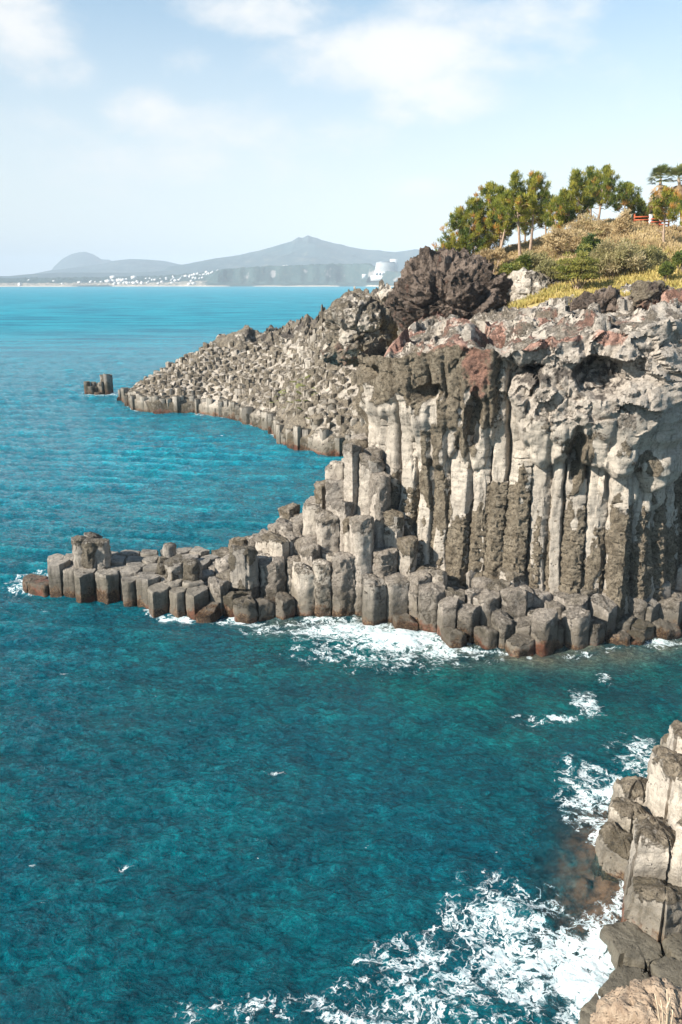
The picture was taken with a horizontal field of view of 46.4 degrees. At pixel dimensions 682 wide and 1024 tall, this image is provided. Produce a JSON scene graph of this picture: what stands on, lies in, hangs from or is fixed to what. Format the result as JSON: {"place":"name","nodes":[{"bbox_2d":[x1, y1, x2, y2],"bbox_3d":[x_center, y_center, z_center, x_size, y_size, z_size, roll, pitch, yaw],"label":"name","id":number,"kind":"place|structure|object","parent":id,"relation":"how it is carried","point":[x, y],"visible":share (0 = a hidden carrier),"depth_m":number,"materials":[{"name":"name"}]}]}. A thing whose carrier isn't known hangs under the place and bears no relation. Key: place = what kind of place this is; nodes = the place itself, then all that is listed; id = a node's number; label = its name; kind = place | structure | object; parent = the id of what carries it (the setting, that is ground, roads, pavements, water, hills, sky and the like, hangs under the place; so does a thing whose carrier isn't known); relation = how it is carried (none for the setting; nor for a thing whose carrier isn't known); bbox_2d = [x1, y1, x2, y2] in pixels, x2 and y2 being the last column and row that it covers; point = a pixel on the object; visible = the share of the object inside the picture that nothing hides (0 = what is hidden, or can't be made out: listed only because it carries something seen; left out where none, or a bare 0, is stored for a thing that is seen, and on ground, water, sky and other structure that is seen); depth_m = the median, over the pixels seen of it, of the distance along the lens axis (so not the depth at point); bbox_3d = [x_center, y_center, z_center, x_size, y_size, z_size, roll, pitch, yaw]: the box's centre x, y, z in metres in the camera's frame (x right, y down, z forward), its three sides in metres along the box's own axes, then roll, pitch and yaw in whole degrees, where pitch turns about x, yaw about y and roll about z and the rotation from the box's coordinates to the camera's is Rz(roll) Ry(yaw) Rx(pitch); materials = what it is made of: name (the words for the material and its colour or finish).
{"place":"outdoors","nodes":[
{"label":"outdoors","id":0,"kind":"place"},
{"bbox_2d":[52,252,110,269],"bbox_3d":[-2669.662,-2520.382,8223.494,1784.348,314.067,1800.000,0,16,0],"label":"hill","id":1,"kind":"structure","parent":0,"point":[79,259],"depth_m":7942.74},
{"bbox_2d":[0,271,169,277],"bbox_3d":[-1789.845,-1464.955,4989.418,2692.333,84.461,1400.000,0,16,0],"label":"hill","id":2,"kind":"structure","parent":0,"point":[78,275],"depth_m":4785.08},
{"bbox_2d":[34,259,180,273],"bbox_3d":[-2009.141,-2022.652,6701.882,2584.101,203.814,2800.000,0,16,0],"label":"hill","id":3,"kind":"structure","parent":0,"point":[130,265],"depth_m":6275.00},
{"bbox_2d":[0,263,400,286],"bbox_3d":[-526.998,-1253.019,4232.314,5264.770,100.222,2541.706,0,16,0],"label":"coast","id":4,"kind":"structure","parent":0,"point":[325,275],"depth_m":3416.82},
{"bbox_2d":[362,259,396,280],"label":"hotel","id":5,"kind":"structure","parent":4,"relation":"on","point":[381,268],"depth_m":3304.54,"materials":[{"name":"white concrete"}]},
{"bbox_2d":[159,235,418,274],"bbox_3d":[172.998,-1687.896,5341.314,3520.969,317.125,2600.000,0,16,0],"label":"hill","id":6,"kind":"structure","parent":0,"point":[307,250],"depth_m":4860.94,"materials":[{"name":"grey"}]},
{"bbox_2d":[0,286,681,1023],"bbox_3d":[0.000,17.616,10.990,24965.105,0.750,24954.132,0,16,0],"label":"sea","id":7,"kind":"structure","parent":0,"point":[310,820],"depth_m":34.70,"materials":[{"name":"liquid"}]},
{"bbox_2d":[83,374,113,394],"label":"sea stack","id":8,"kind":"object","parent":7,"relation":"in","point":[104,385],"visible":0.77,"depth_m":146.42,"materials":[{"name":"grey stone"}]},
{"bbox_2d":[22,438,367,623],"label":"basalt spit","id":9,"kind":"structure","parent":7,"relation":"in","point":[291,561],"depth_m":50.33,"materials":[{"name":"grey stone"}]},
{"bbox_2d":[117,279,401,455],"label":"rocky headland","id":10,"kind":"structure","parent":7,"relation":"in","point":[287,386],"depth_m":120.86,"materials":[{"name":"grey stone"}]},
{"bbox_2d":[320,292,397,366],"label":"rock shoulder","id":11,"kind":"object","parent":10,"relation":"on","point":[353,323],"visible":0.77,"depth_m":78.40},
{"bbox_2d":[351,288,367,293],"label":"brown knoll","id":12,"kind":"structure","parent":11,"relation":"on","point":[358,290],"depth_m":85.74,"materials":[{"name":"brown stone"}]},
{"bbox_2d":[378,288,392,302],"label":"pale ridge rock","id":13,"kind":"object","parent":11,"relation":"on","point":[383,294],"visible":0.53,"depth_m":78.59,"materials":[{"name":"beige stone"}]},
{"bbox_2d":[554,720,681,1023],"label":"rock","id":14,"kind":"object","parent":7,"relation":"in","point":[637,849],"visible":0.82,"depth_m":26.39,"materials":[{"name":"grey stone"}]},
{"bbox_2d":[590,976,681,1023],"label":"brown boulder","id":15,"kind":"object","parent":7,"relation":"in","point":[634,1002],"visible":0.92,"depth_m":19.82,"materials":[{"name":"brown stone"}]},
{"bbox_2d":[654,989,672,1023],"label":"dry twig","id":16,"kind":"object","parent":15,"relation":"on","point":[667,1016],"visible":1,"depth_m":17.15,"materials":[{"name":"beige plant"}]},
{"bbox_2d":[0,0,681,275],"label":"sky","id":17,"kind":"structure","parent":0,"point":[181,132],"materials":[{"name":"blue"}]},
{"bbox_2d":[349,283,681,657],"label":"sea cliff","id":18,"kind":"structure","parent":0,"point":[520,493],"depth_m":46.82,"materials":[{"name":"grey stone"}]},
{"bbox_2d":[495,316,553,348],"bbox_3d":[11.961,-11.328,50.888,4.107,2.359,3.447,0,16,0],"label":"red cliff rock","id":19,"kind":"object","parent":18,"relation":"on","point":[501,330],"visible":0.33,"depth_m":50.98,"materials":[{"name":"stone"}]},
{"bbox_2d":[493,220,681,308],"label":"hill","id":20,"kind":"structure","parent":0,"point":[532,305],"depth_m":64.26,"materials":[{"name":"plant"}]},
{"bbox_2d":[383,246,511,330],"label":"lava outcrop","id":21,"kind":"object","parent":20,"relation":"on","point":[444,282],"visible":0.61,"depth_m":67.59,"materials":[{"name":"stone"}]},
{"bbox_2d":[431,205,485,255],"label":"pine tree","id":22,"kind":"object","parent":20,"relation":"on","point":[457,216],"visible":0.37,"depth_m":84.49,"materials":[{"name":"green plant"}]},
{"bbox_2d":[448,196,498,258],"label":"pine tree","id":23,"kind":"object","parent":20,"relation":"on","point":[475,214],"visible":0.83,"depth_m":83.36,"materials":[{"name":"green plant"}]},
{"bbox_2d":[468,180,511,260],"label":"pine tree","id":24,"kind":"object","parent":20,"relation":"on","point":[488,188],"visible":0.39,"depth_m":83.76,"materials":[{"name":"green plant"}]},
{"bbox_2d":[472,247,507,272],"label":"shrub","id":25,"kind":"object","parent":20,"relation":"on","point":[497,253],"visible":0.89,"depth_m":78.79,"materials":[{"name":"beige plant"}]},
{"bbox_2d":[484,184,519,245],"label":"pine tree","id":26,"kind":"object","parent":20,"relation":"on","point":[499,189],"visible":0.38,"depth_m":82.39,"materials":[{"name":"green plant"}]},
{"bbox_2d":[492,189,520,266],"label":"pine tree","id":27,"kind":"object","parent":20,"relation":"on","point":[508,224],"visible":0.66,"depth_m":80.22,"materials":[{"name":"green plant"}]},
{"bbox_2d":[496,260,527,275],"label":"shrub","id":28,"kind":"object","parent":20,"relation":"on","point":[507,268],"visible":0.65,"depth_m":68.38,"materials":[{"name":"green plant"}]},
{"bbox_2d":[498,168,539,255],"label":"pine tree","id":29,"kind":"object","parent":20,"relation":"on","point":[518,197],"visible":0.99,"depth_m":78.28,"materials":[{"name":"green plant"}]},
{"bbox_2d":[515,253,533,270],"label":"shrub","id":30,"kind":"object","parent":20,"relation":"on","point":[525,260],"visible":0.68,"depth_m":69.34,"materials":[{"name":"green plant"}]},
{"bbox_2d":[514,215,538,240],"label":"pine tree","id":31,"kind":"object","parent":20,"relation":"on","point":[525,226],"visible":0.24,"depth_m":91.53,"materials":[{"name":"green plant"}]},
{"bbox_2d":[507,267,561,302],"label":"pale boulder","id":32,"kind":"object","parent":20,"relation":"on","point":[524,281],"visible":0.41,"depth_m":66.38,"materials":[{"name":"grey stone"}]},
{"bbox_2d":[514,249,554,269],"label":"shrub","id":33,"kind":"object","parent":20,"relation":"on","point":[540,258],"visible":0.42,"depth_m":71.78,"materials":[{"name":"green plant"}]},
{"bbox_2d":[521,169,552,249],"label":"pine tree","id":34,"kind":"object","parent":20,"relation":"on","point":[534,181],"visible":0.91,"depth_m":77.83,"materials":[{"name":"green plant"}]},
{"bbox_2d":[534,191,556,233],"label":"pine tree","id":35,"kind":"object","parent":20,"relation":"on","point":[548,198],"visible":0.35,"depth_m":90.65,"materials":[{"name":"green plant"}]},
{"bbox_2d":[533,258,563,281],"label":"shrub","id":36,"kind":"object","parent":20,"relation":"on","point":[545,266],"visible":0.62,"depth_m":66.54,"materials":[{"name":"green plant"}]},
{"bbox_2d":[541,194,565,231],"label":"pine tree","id":37,"kind":"object","parent":20,"relation":"on","point":[548,221],"visible":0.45,"depth_m":86.52,"materials":[{"name":"green plant"}]},
{"bbox_2d":[537,223,594,255],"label":"shrub","id":38,"kind":"object","parent":20,"relation":"on","point":[566,240],"visible":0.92,"depth_m":75.03,"materials":[{"name":"beige plant"}]},
{"bbox_2d":[550,190,590,226],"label":"pine tree","id":39,"kind":"object","parent":20,"relation":"on","point":[562,216],"visible":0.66,"depth_m":82.14,"materials":[{"name":"green plant"}]},
{"bbox_2d":[550,242,602,288],"bbox_3d":[18.772,-19.252,63.034,4.225,3.924,3.403,0,16,0],"label":"shrub","id":40,"kind":"object","parent":20,"relation":"on","point":[575,267],"visible":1,"depth_m":62.67,"materials":[{"name":"green plant"}]},
{"bbox_2d":[558,166,600,216],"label":"pine tree","id":41,"kind":"object","parent":20,"relation":"on","point":[576,187],"visible":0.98,"depth_m":80.79,"materials":[{"name":"green plant"}]},
{"bbox_2d":[491,218,681,305],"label":"dry undergrowth","id":42,"kind":"object","parent":20,"relation":"on","point":[652,232],"visible":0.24,"depth_m":76.17,"materials":[{"name":"beige plant"}]},
{"bbox_2d":[574,233,603,257],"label":"shrub","id":43,"kind":"object","parent":20,"relation":"on","point":[589,240],"visible":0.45,"depth_m":67.80,"materials":[{"name":"green plant"}]},
{"bbox_2d":[582,164,595,219],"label":"pine tree","id":44,"kind":"object","parent":20,"relation":"on","point":[590,168],"visible":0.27,"depth_m":87.86,"materials":[{"name":"green plant"}]},
{"bbox_2d":[564,212,614,237],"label":"shrub","id":45,"kind":"object","parent":20,"relation":"on","point":[585,222],"visible":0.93,"depth_m":78.44,"materials":[{"name":"beige plant"}]},
{"bbox_2d":[569,285,623,313],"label":"dark crag","id":46,"kind":"structure","parent":20,"relation":"on","point":[604,298],"depth_m":54.92,"materials":[{"name":"grey stone"}]},
{"bbox_2d":[586,163,620,219],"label":"pine tree","id":47,"kind":"object","parent":20,"relation":"on","point":[607,179],"visible":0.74,"depth_m":85.32,"materials":[{"name":"green plant"}]},
{"bbox_2d":[586,235,651,276],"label":"shrub","id":48,"kind":"object","parent":20,"relation":"on","point":[611,257],"visible":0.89,"depth_m":65.02,"materials":[{"name":"beige plant"}]},
{"bbox_2d":[611,207,635,236],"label":"shrub","id":49,"kind":"object","parent":20,"relation":"on","point":[622,224],"visible":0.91,"depth_m":76.98,"materials":[{"name":"beige plant"}]},
{"bbox_2d":[608,180,643,214],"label":"pine tree","id":50,"kind":"object","parent":20,"relation":"on","point":[626,191],"visible":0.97,"depth_m":83.26,"materials":[{"name":"green plant"}]},
{"bbox_2d":[631,199,646,217],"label":"pine tree","id":51,"kind":"object","parent":20,"relation":"on","point":[641,207],"visible":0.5,"depth_m":87.66,"materials":[{"name":"green plant"}]},
{"bbox_2d":[628,280,666,309],"bbox_3d":[20.718,-14.511,54.199,2.627,2.502,2.697,0,16,0],"label":"reddish boulder","id":52,"kind":"object","parent":20,"relation":"on","point":[644,294],"visible":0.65,"depth_m":53.19,"materials":[{"name":"grey stone"}]},
{"bbox_2d":[632,212,665,223],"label":"shrub","id":53,"kind":"object","parent":20,"relation":"on","point":[645,217],"visible":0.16,"depth_m":84.90,"materials":[{"name":"plant"}]},
{"bbox_2d":[633,214,669,227],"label":"wooden fence","id":54,"kind":"object","parent":20,"relation":"on","point":[650,216],"visible":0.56,"depth_m":82.84,"materials":[{"name":"red paint"}]},
{"bbox_2d":[645,202,661,222],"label":"pine tree","id":55,"kind":"object","parent":20,"relation":"on","point":[648,209],"visible":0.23,"depth_m":86.85,"materials":[{"name":"green plant"}]},
{"bbox_2d":[641,244,671,267],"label":"shrub","id":56,"kind":"object","parent":20,"relation":"on","point":[654,255],"visible":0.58,"depth_m":65.85,"materials":[{"name":"green plant"}]},
{"bbox_2d":[645,163,673,220],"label":"pine tree","id":57,"kind":"object","parent":20,"relation":"on","point":[658,171],"visible":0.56,"depth_m":85.08,"materials":[{"name":"green plant"}]},
{"bbox_2d":[649,185,680,241],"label":"pine tree","id":58,"kind":"object","parent":20,"relation":"on","point":[669,197],"visible":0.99,"depth_m":70.76,"materials":[{"name":"green plant"}]},
{"bbox_2d":[657,261,677,280],"bbox_3d":[25.084,-18.381,61.323,1.490,1.881,1.528,0,16,0],"label":"shrub","id":59,"kind":"object","parent":20,"relation":"on","point":[666,269],"visible":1,"depth_m":60.96,"materials":[{"name":"green plant"}]},
{"bbox_2d":[659,285,681,302],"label":"rust red rock","id":60,"kind":"object","parent":20,"relation":"on","point":[669,294],"visible":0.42,"depth_m":52.54,"materials":[{"name":"brown stone"}]},
{"bbox_2d":[659,224,681,233],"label":"shrub","id":61,"kind":"object","parent":20,"relation":"on","point":[677,228],"visible":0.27,"depth_m":80.69,"materials":[{"name":"brown plant"}]},
{"bbox_2d":[663,164,681,226],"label":"pine tree","id":62,"kind":"object","parent":20,"relation":"on","point":[676,170],"visible":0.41,"depth_m":83.28,"materials":[{"name":"green plant"}]},
{"bbox_2d":[671,250,681,271],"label":"shrub","id":63,"kind":"object","parent":20,"relation":"on","point":[676,258],"visible":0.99,"depth_m":62.60,"materials":[{"name":"green plant"}]},
{"bbox_2d":[675,194,681,225],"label":"pine tree","id":64,"kind":"object","parent":20,"relation":"on","point":[680,209],"visible":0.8,"depth_m":78.58,"materials":[{"name":"green plant"}]}
]}

